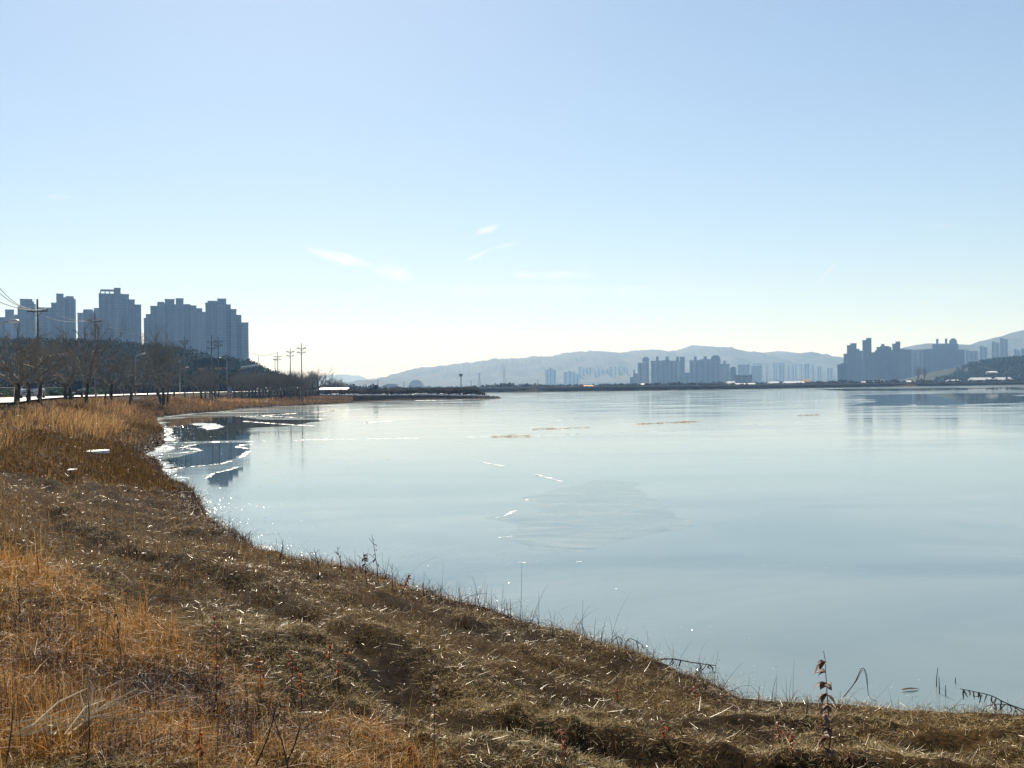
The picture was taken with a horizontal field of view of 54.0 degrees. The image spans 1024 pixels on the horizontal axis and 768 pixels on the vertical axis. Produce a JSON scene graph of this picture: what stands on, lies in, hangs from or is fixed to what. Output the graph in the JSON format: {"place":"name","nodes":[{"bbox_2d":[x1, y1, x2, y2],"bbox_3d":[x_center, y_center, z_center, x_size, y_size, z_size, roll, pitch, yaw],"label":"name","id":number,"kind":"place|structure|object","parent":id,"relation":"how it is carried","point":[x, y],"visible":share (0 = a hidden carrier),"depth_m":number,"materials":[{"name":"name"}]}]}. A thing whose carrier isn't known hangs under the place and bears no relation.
{"place":"outdoors","nodes":[
{"label":"outdoors","id":0,"kind":"place"},
{"bbox_2d":[0,391,247,402],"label":"road","id":1,"kind":"structure","parent":0,"point":[8,399],"depth_m":116.01,"materials":[{"name":"asphalt"}]},
{"bbox_2d":[20,382,45,397],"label":"car","id":2,"kind":"object","parent":1,"relation":"on","point":[34,388],"visible":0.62,"depth_m":102.59,"materials":[{"name":"paint"}]},
{"bbox_2d":[67,381,85,396],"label":"car","id":3,"kind":"object","parent":1,"relation":"on","point":[78,388],"visible":0.56,"depth_m":121.00,"materials":[{"name":"black paint"}]},
{"bbox_2d":[0,336,325,393],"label":"hill","id":4,"kind":"structure","parent":0,"point":[189,353],"depth_m":430.80,"materials":[{"name":"plant"}]},
{"bbox_2d":[316,374,379,385],"bbox_3d":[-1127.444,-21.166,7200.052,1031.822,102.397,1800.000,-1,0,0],"label":"hills","id":5,"kind":"structure","parent":0,"point":[347,378],"depth_m":6914.94,"materials":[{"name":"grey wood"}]},
{"bbox_2d":[344,379,409,387],"bbox_3d":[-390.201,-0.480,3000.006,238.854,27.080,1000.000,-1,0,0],"label":"hill","id":6,"kind":"structure","parent":0,"point":[378,382],"depth_m":2810.03,"materials":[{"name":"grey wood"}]},
{"bbox_2d":[0,384,1023,767],"bbox_3d":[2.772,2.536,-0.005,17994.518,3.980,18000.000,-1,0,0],"label":"ground","id":7,"kind":"structure","parent":0,"point":[382,658],"depth_m":10.02,"materials":[{"name":"plant"}]},
{"bbox_2d":[0,309,17,340],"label":"apartment block","id":8,"kind":"structure","parent":7,"relation":"on","point":[10,315],"depth_m":1005.49,"materials":[{"name":"concrete"}]},
{"bbox_2d":[18,299,35,338],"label":"apartment block","id":9,"kind":"structure","parent":7,"relation":"on","point":[28,321],"depth_m":975.42,"materials":[{"name":"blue concrete"}]},
{"bbox_2d":[0,332,58,403],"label":"bare tree","id":10,"kind":"object","parent":7,"relation":"on","point":[26,383],"visible":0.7,"depth_m":71.87,"materials":[{"name":"brown plant"}]},
{"bbox_2d":[0,319,74,404],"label":"bare tree","id":11,"kind":"object","parent":7,"relation":"on","point":[14,382],"visible":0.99,"depth_m":65.81,"materials":[{"name":"brown plant"}]},
{"bbox_2d":[27,299,47,399],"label":"utility pole","id":12,"kind":"object","parent":7,"relation":"on","point":[37,311],"visible":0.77,"depth_m":104.93,"materials":[{"name":"concrete"}]},
{"bbox_2d":[1,330,78,403],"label":"bare tree","id":13,"kind":"object","parent":7,"relation":"on","point":[41,381],"visible":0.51,"depth_m":76.35,"materials":[{"name":"brown plant"}]},
{"bbox_2d":[0,388,104,397],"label":"hedge","id":14,"kind":"object","parent":7,"relation":"on","point":[52,392],"visible":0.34,"depth_m":158.13,"materials":[{"name":"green plant"}]},
{"bbox_2d":[39,294,75,339],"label":"apartment block","id":15,"kind":"structure","parent":7,"relation":"on","point":[63,306],"depth_m":993.87,"materials":[{"name":"concrete"}]},
{"bbox_2d":[14,334,104,399],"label":"bare tree","id":16,"kind":"object","parent":7,"relation":"on","point":[70,395],"visible":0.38,"depth_m":107.77,"materials":[{"name":"brown plant"}]},
{"bbox_2d":[20,335,102,399],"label":"bare tree","id":17,"kind":"object","parent":7,"relation":"on","point":[65,387],"visible":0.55,"depth_m":99.81,"materials":[{"name":"brown plant"}]},
{"bbox_2d":[0,424,130,545],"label":"russet grass","id":18,"kind":"structure","parent":7,"relation":"on","point":[14,502],"depth_m":27.87,"materials":[{"name":"plant"}]},
{"bbox_2d":[0,401,165,446],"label":"reed bed","id":19,"kind":"object","parent":7,"relation":"on","point":[26,420],"visible":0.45,"depth_m":53.02,"materials":[{"name":"plant"}]},
{"bbox_2d":[10,683,158,736],"bbox_3d":[-2.653,2.064,6.284,0.728,0.307,0.508,-1,0,0],"label":"reed bundle","id":20,"kind":"object","parent":7,"relation":"on","point":[79,716],"visible":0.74,"depth_m":6.27,"materials":[{"name":"plant"}]},
{"bbox_2d":[77,308,98,342],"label":"apartment block","id":21,"kind":"structure","parent":7,"relation":"on","point":[84,316],"depth_m":1007.29,"materials":[{"name":"concrete"}]},
{"bbox_2d":[50,308,133,403],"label":"bare tree","id":22,"kind":"object","parent":7,"relation":"on","point":[86,384],"visible":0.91,"depth_m":87.35,"materials":[{"name":"brown plant"}]},
{"bbox_2d":[89,313,101,396],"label":"utility pole","id":23,"kind":"object","parent":7,"relation":"on","point":[94,349],"visible":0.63,"depth_m":131.95,"materials":[{"name":"concrete"}]},
{"bbox_2d":[70,331,134,405],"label":"bare tree","id":24,"kind":"object","parent":7,"relation":"on","point":[107,378],"visible":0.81,"depth_m":99.44,"materials":[{"name":"brown plant"}]},
{"bbox_2d":[0,393,216,423],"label":"verge stubble","id":25,"kind":"object","parent":7,"relation":"on","point":[49,402],"visible":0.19,"depth_m":75.69,"materials":[{"name":"plant"}]},
{"bbox_2d":[76,341,156,399],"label":"bare tree","id":26,"kind":"object","parent":7,"relation":"on","point":[111,387],"visible":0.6,"depth_m":127.96,"materials":[{"name":"brown plant"}]},
{"bbox_2d":[98,288,141,346],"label":"apartment block","id":27,"kind":"structure","parent":7,"relation":"on","point":[114,306],"depth_m":967.83,"materials":[{"name":"grey concrete"}]},
{"bbox_2d":[0,376,261,394],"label":"roadside thicket","id":28,"kind":"object","parent":7,"relation":"on","point":[118,389],"visible":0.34,"depth_m":249.92,"materials":[{"name":"plant"}]},
{"bbox_2d":[0,351,280,391],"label":"foot wood","id":29,"kind":"object","parent":7,"relation":"on","point":[82,372],"visible":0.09,"depth_m":384.18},
{"bbox_2d":[98,347,184,405],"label":"bare tree","id":30,"kind":"object","parent":7,"relation":"on","point":[125,379],"visible":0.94,"depth_m":124.84,"materials":[{"name":"brown plant"}]},
{"bbox_2d":[132,322,188,404],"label":"bare tree","id":31,"kind":"object","parent":7,"relation":"on","point":[159,360],"visible":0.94,"depth_m":150.58,"materials":[{"name":"brown plant"}]},
{"bbox_2d":[6,394,320,438],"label":"reed tufts","id":32,"kind":"object","parent":7,"relation":"on","point":[78,418],"visible":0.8,"depth_m":59.14,"materials":[{"name":"plant"}]},
{"bbox_2d":[147,350,191,402],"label":"bare tree","id":33,"kind":"object","parent":7,"relation":"on","point":[172,374],"visible":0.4,"depth_m":154.05,"materials":[{"name":"brown plant"}]},
{"bbox_2d":[144,298,201,353],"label":"apartment block","id":34,"kind":"structure","parent":7,"relation":"on","point":[181,318],"depth_m":996.37,"materials":[{"name":"grey concrete"}]},
{"bbox_2d":[163,363,186,395],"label":"bare tree","id":35,"kind":"object","parent":7,"relation":"on","point":[174,385],"visible":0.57,"depth_m":184.69,"materials":[{"name":"brown plant"}]},
{"bbox_2d":[2,394,352,430],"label":"verge grass","id":36,"kind":"structure","parent":7,"relation":"on","point":[174,402],"depth_m":153.24,"materials":[{"name":"plant"}]},
{"bbox_2d":[0,577,369,767],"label":"dry grass","id":37,"kind":"structure","parent":7,"relation":"on","point":[141,685],"depth_m":7.39,"materials":[{"name":"plant"}]},
{"bbox_2d":[0,395,369,494],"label":"bank grass","id":38,"kind":"structure","parent":7,"relation":"on","point":[146,475],"depth_m":39.48,"materials":[{"name":"plant"}]},
{"bbox_2d":[177,366,216,397],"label":"bare tree","id":39,"kind":"object","parent":7,"relation":"on","point":[202,382],"visible":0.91,"depth_m":200.51,"materials":[{"name":"brown plant"}]},
{"bbox_2d":[196,733,206,766],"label":"dead weed","id":40,"kind":"object","parent":7,"relation":"on","point":[198,741],"visible":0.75,"depth_m":6.15,"materials":[{"name":"orange plant"}]},
{"bbox_2d":[190,369,215,398],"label":"bare tree","id":41,"kind":"object","parent":7,"relation":"on","point":[205,389],"visible":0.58,"depth_m":206.81,"materials":[{"name":"brown plant"}]},
{"bbox_2d":[165,366,242,392],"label":"terrace thicket","id":42,"kind":"object","parent":7,"relation":"on","point":[224,372],"visible":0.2,"depth_m":299.34,"materials":[{"name":"plant"}]},
{"bbox_2d":[173,671,234,735],"bbox_3d":[-1.962,2.034,6.396,0.390,0.419,0.010,-1,0,0],"label":"dark stalk","id":43,"kind":"object","parent":7,"relation":"on","point":[204,696],"visible":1,"depth_m":6.39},
{"bbox_2d":[190,358,237,370],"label":"terrace building","id":44,"kind":"structure","parent":7,"relation":"on","point":[201,363],"depth_m":338.01,"materials":[{"name":"concrete"}]},
{"bbox_2d":[209,607,220,703],"bbox_3d":[-2.241,2.075,7.589,0.094,0.784,0.076,-1,0,0],"label":"dead weed","id":45,"kind":"object","parent":7,"relation":"on","point":[213,617],"visible":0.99,"depth_m":7.59,"materials":[{"name":"red plant"}]},
{"bbox_2d":[200,367,230,399],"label":"bare tree","id":46,"kind":"object","parent":7,"relation":"on","point":[215,390],"visible":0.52,"depth_m":218.32,"materials":[{"name":"brown plant"}]},
{"bbox_2d":[202,298,248,361],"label":"apartment block","id":47,"kind":"structure","parent":7,"relation":"on","point":[221,320],"depth_m":976.33,"materials":[{"name":"concrete"}]},
{"bbox_2d":[0,524,473,767],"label":"golden grass","id":48,"kind":"structure","parent":7,"relation":"on","point":[26,738],"depth_m":7.38,"materials":[{"name":"plant"}]},
{"bbox_2d":[227,370,247,397],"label":"bare tree","id":49,"kind":"object","parent":7,"relation":"on","point":[236,383],"visible":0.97,"depth_m":237.66,"materials":[{"name":"brown plant"}]},
{"bbox_2d":[0,403,483,624],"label":"dry undergrowth","id":50,"kind":"object","parent":7,"relation":"on","point":[158,540],"visible":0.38,"depth_m":18.38,"materials":[{"name":"brown plant"}]},
{"bbox_2d":[240,373,261,396],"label":"bare tree","id":51,"kind":"object","parent":7,"relation":"on","point":[251,388],"visible":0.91,"depth_m":250.78,"materials":[{"name":"brown plant"}]},
{"bbox_2d":[255,656,266,698],"bbox_3d":[-1.969,2.308,7.897,0.097,0.405,0.087,-1,0,0],"label":"dead weed","id":52,"kind":"object","parent":7,"relation":"on","point":[257,659],"visible":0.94,"depth_m":7.89,"materials":[{"name":"orange plant"}]},
{"bbox_2d":[252,369,271,397],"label":"bare tree","id":53,"kind":"object","parent":7,"relation":"on","point":[262,379],"visible":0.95,"depth_m":249.85,"materials":[{"name":"brown plant"}]},
{"bbox_2d":[255,701,280,765],"bbox_3d":[-1.358,1.946,5.596,0.147,0.358,0.010,-1,0,0],"label":"dark stalk","id":54,"kind":"object","parent":7,"relation":"on","point":[269,732],"visible":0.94,"depth_m":5.59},
{"bbox_2d":[258,372,279,397],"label":"bare tree","id":55,"kind":"object","parent":7,"relation":"on","point":[269,389],"visible":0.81,"depth_m":248.89,"materials":[{"name":"brown plant"}]},
{"bbox_2d":[267,369,299,398],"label":"bare tree","id":56,"kind":"object","parent":7,"relation":"on","point":[277,388],"visible":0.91,"depth_m":247.44,"materials":[{"name":"brown plant"}]},
{"bbox_2d":[277,371,300,398],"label":"bare tree","id":57,"kind":"object","parent":7,"relation":"on","point":[286,384],"visible":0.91,"depth_m":246.70,"materials":[{"name":"brown plant"}]},
{"bbox_2d":[288,371,312,398],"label":"bare tree","id":58,"kind":"object","parent":7,"relation":"on","point":[299,389],"visible":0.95,"depth_m":245.66,"materials":[{"name":"brown plant"}]},
{"bbox_2d":[306,368,334,394],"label":"bare tree","id":59,"kind":"object","parent":7,"relation":"on","point":[324,375],"visible":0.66,"depth_m":292.22,"materials":[{"name":"brown plant"}]},
{"bbox_2d":[213,387,498,401],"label":"spit grass","id":60,"kind":"structure","parent":7,"relation":"on","point":[376,397],"depth_m":288.03,"materials":[{"name":"plant"}]},
{"bbox_2d":[430,672,441,761],"bbox_3d":[-0.488,2.142,6.459,0.081,0.653,0.084,-1,0,0],"label":"dead weed","id":61,"kind":"object","parent":7,"relation":"on","point":[432,688],"visible":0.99,"depth_m":6.45,"materials":[{"name":"brown plant"}]},
{"bbox_2d":[1,490,920,767],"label":"dry stems","id":62,"kind":"object","parent":7,"relation":"on","point":[217,692],"visible":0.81,"depth_m":6.39,"materials":[{"name":"plant"}]},
{"bbox_2d":[0,403,1023,767],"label":"grass stubble","id":63,"kind":"object","parent":7,"relation":"on","point":[444,739],"depth_m":9.07,"materials":[{"name":"plant"}]},
{"bbox_2d":[545,368,555,384],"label":"apartment block","id":64,"kind":"structure","parent":7,"relation":"on","point":[550,376],"depth_m":2992.77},
{"bbox_2d":[556,727,571,765],"bbox_3d":[0.339,2.341,6.446,0.097,0.295,0.063,-1,0,35],"label":"dead weed","id":65,"kind":"object","parent":7,"relation":"on","point":[564,742],"visible":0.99,"depth_m":6.45,"materials":[{"name":"red plant"}]},
{"bbox_2d":[563,371,579,385],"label":"apartment block","id":66,"kind":"structure","parent":7,"relation":"on","point":[571,378],"depth_m":2992.11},
{"bbox_2d":[126,419,1023,724],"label":"bramble tangle","id":67,"kind":"object","parent":7,"relation":"on","point":[238,535],"visible":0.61,"depth_m":15.20,"materials":[{"name":"plant"}]},
{"bbox_2d":[638,363,642,383],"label":"apartment block","id":68,"kind":"structure","parent":7,"relation":"on","point":[640,372],"depth_m":1791.97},
{"bbox_2d":[642,357,648,382],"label":"apartment block","id":69,"kind":"structure","parent":7,"relation":"on","point":[645,360],"depth_m":1823.34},
{"bbox_2d":[651,357,677,383],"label":"apartment block","id":70,"kind":"structure","parent":7,"relation":"on","point":[664,371],"depth_m":1793.67,"materials":[{"name":"concrete"}]},
{"bbox_2d":[676,357,684,374],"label":"apartment block","id":71,"kind":"structure","parent":7,"relation":"on","point":[681,365],"depth_m":1761.48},
{"bbox_2d":[679,373,689,383],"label":"apartment block","id":72,"kind":"structure","parent":7,"relation":"on","point":[684,377],"depth_m":1733.46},
{"bbox_2d":[658,658,714,670],"bbox_3d":[2.147,3.531,12.604,0.820,0.194,0.120,-1,0,0],"label":"stick","id":73,"kind":"object","parent":7,"relation":"on","point":[671,659],"visible":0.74,"depth_m":12.59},
{"bbox_2d":[689,355,720,382],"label":"apartment block","id":74,"kind":"structure","parent":7,"relation":"on","point":[705,369],"depth_m":1791.91,"materials":[{"name":"concrete"}]},
{"bbox_2d":[721,361,729,382],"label":"apartment block","id":75,"kind":"structure","parent":7,"relation":"on","point":[725,372],"depth_m":1820.86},
{"bbox_2d":[734,374,751,382],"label":"apartment block","id":76,"kind":"structure","parent":7,"relation":"on","point":[742,378],"depth_m":1488.31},
{"bbox_2d":[738,365,749,374],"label":"apartment block","id":77,"kind":"structure","parent":7,"relation":"on","point":[743,369],"depth_m":2493.37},
{"bbox_2d":[751,366,761,382],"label":"apartment block","id":78,"kind":"structure","parent":7,"relation":"on","point":[756,372],"depth_m":2541.09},
{"bbox_2d":[778,363,784,381],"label":"apartment block","id":79,"kind":"structure","parent":7,"relation":"on","point":[781,372],"depth_m":3022.10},
{"bbox_2d":[786,729,797,760],"bbox_3d":[2.045,2.661,7.348,0.081,0.267,0.078,-1,0,11],"label":"dead weed","id":80,"kind":"object","parent":7,"relation":"on","point":[792,737],"visible":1,"depth_m":7.35,"materials":[{"name":"red plant"}]},
{"bbox_2d":[812,651,838,760],"bbox_3d":[2.284,2.381,7.349,0.144,0.851,0.202,-1,0,-17],"label":"dead weed","id":81,"kind":"object","parent":7,"relation":"on","point":[822,684],"visible":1,"depth_m":7.34,"materials":[{"name":"brown plant"}]},
{"bbox_2d":[837,363,847,381],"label":"apartment block","id":82,"kind":"structure","parent":7,"relation":"on","point":[842,371],"depth_m":1444.20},
{"bbox_2d":[847,343,856,381],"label":"apartment block","id":83,"kind":"structure","parent":7,"relation":"on","point":[852,359],"depth_m":1575.56,"materials":[{"name":"concrete"}]},
{"bbox_2d":[857,349,862,381],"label":"apartment block","id":84,"kind":"structure","parent":7,"relation":"on","point":[859,367],"depth_m":1616.26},
{"bbox_2d":[862,338,871,380],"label":"apartment block","id":85,"kind":"structure","parent":7,"relation":"on","point":[867,357],"depth_m":1561.47,"materials":[{"name":"concrete"}]},
{"bbox_2d":[872,344,891,380],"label":"apartment block","id":86,"kind":"structure","parent":7,"relation":"on","point":[882,361],"depth_m":1594.15,"materials":[{"name":"concrete"}]},
{"bbox_2d":[892,341,900,380],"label":"apartment block","id":87,"kind":"structure","parent":7,"relation":"on","point":[896,366],"depth_m":1581.17,"materials":[{"name":"concrete"}]},
{"bbox_2d":[900,349,911,379],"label":"apartment block","id":88,"kind":"structure","parent":7,"relation":"on","point":[906,362],"depth_m":1610.84,"materials":[{"name":"concrete"}]},
{"bbox_2d":[911,349,922,376],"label":"apartment block","id":89,"kind":"structure","parent":7,"relation":"on","point":[916,361],"depth_m":1791.52,"materials":[{"name":"concrete"}]},
{"bbox_2d":[923,349,964,373],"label":"apartment block","id":90,"kind":"structure","parent":7,"relation":"on","point":[939,360],"depth_m":1642.94,"materials":[{"name":"concrete"}]},
{"bbox_2d":[932,338,957,349],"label":"apartment block","id":91,"kind":"structure","parent":7,"relation":"on","point":[952,344],"depth_m":1755.04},
{"bbox_2d":[965,350,977,364],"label":"apartment block","id":92,"kind":"structure","parent":7,"relation":"on","point":[971,356],"depth_m":1990.94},
{"bbox_2d":[992,341,998,357],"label":"apartment block","id":93,"kind":"structure","parent":7,"relation":"on","point":[995,349],"depth_m":2046.19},
{"bbox_2d":[1000,338,1007,357],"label":"apartment block","id":94,"kind":"structure","parent":7,"relation":"on","point":[1003,347],"depth_m":2043.36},
{"bbox_2d":[0,0,1023,378],"label":"sky","id":95,"kind":"structure","parent":0,"point":[380,188],"materials":[{"name":"blue"}]},
{"bbox_2d":[154,385,1023,714],"bbox_3d":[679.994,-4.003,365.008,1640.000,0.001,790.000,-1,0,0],"label":"lake","id":96,"kind":"structure","parent":0,"point":[882,547],"depth_m":27.32,"materials":[{"name":"liquid"}]},
{"bbox_2d":[155,399,472,457],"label":"snow dusted ice","id":97,"kind":"structure","parent":96,"relation":"on","point":[208,426],"depth_m":95.67,"materials":[{"name":"snow"}]},
{"bbox_2d":[144,411,512,616],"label":"shore ice","id":98,"kind":"structure","parent":96,"relation":"on","point":[170,470],"depth_m":42.84,"materials":[{"name":"ice"}]},
{"bbox_2d":[151,405,1017,562],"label":"frost flakes","id":99,"kind":"object","parent":96,"relation":"on","point":[243,454],"visible":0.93,"depth_m":69.14,"materials":[{"name":"ice"}]},
{"bbox_2d":[487,480,692,551],"bbox_3d":[2.009,3.632,29.949,5.544,0.001,16.558,-1,0,0],"label":"refrozen slush","id":100,"kind":"object","parent":96,"relation":"on","point":[590,515],"visible":1,"depth_m":27.11,"materials":[{"name":"ice"}]},
{"bbox_2d":[158,387,1023,487],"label":"clear ice","id":101,"kind":"structure","parent":96,"relation":"on","point":[234,428],"depth_m":103.78,"materials":[{"name":"ice"}]},
{"bbox_2d":[147,426,1016,707],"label":"frost crystals","id":102,"kind":"object","parent":101,"relation":"on","point":[281,502],"visible":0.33,"depth_m":31.21,"materials":[{"name":"ice"}]},
{"bbox_2d":[962,689,1023,709],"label":"stick","id":103,"kind":"object","parent":96,"relation":"on","point":[980,695],"visible":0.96,"depth_m":10.59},
{"bbox_2d":[378,345,862,386],"bbox_3d":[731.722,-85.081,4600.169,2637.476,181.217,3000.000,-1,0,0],"label":"mountain","id":104,"kind":"structure","parent":0,"point":[530,370],"depth_m":3750.30,"materials":[{"name":"rock"},{"name":"soil"},{"name":"tree foliage"}]},
{"bbox_2d":[309,381,1023,391],"bbox_3d":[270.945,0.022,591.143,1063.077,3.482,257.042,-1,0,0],"label":"embankment","id":105,"kind":"structure","parent":0,"point":[634,388],"depth_m":613.69,"materials":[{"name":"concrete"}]},
{"bbox_2d":[357,377,1023,388],"bbox_3d":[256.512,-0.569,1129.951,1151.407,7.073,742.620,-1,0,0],"label":"tree belt","id":106,"kind":"object","parent":105,"relation":"on","point":[921,380],"visible":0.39,"depth_m":831.70,"materials":[{"name":"plant"}]},
{"bbox_2d":[888,366,1021,382],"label":"wooded hill","id":107,"kind":"structure","parent":0,"point":[931,376],"depth_m":1209.18,"materials":[{"name":"plant"}]},
{"bbox_2d":[933,355,1023,380],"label":"hill wood","id":108,"kind":"object","parent":107,"relation":"on","point":[1007,362],"visible":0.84,"depth_m":1096.92,"materials":[{"name":"plant"}]},
{"bbox_2d":[900,330,1023,363],"bbox_3d":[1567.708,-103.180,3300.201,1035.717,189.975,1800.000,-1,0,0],"label":"mountain shoulder","id":109,"kind":"object","parent":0,"point":[1015,340],"visible":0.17,"depth_m":3170.65,"materials":[{"name":"stone"},{"name":"soil"},{"name":"foliage"}]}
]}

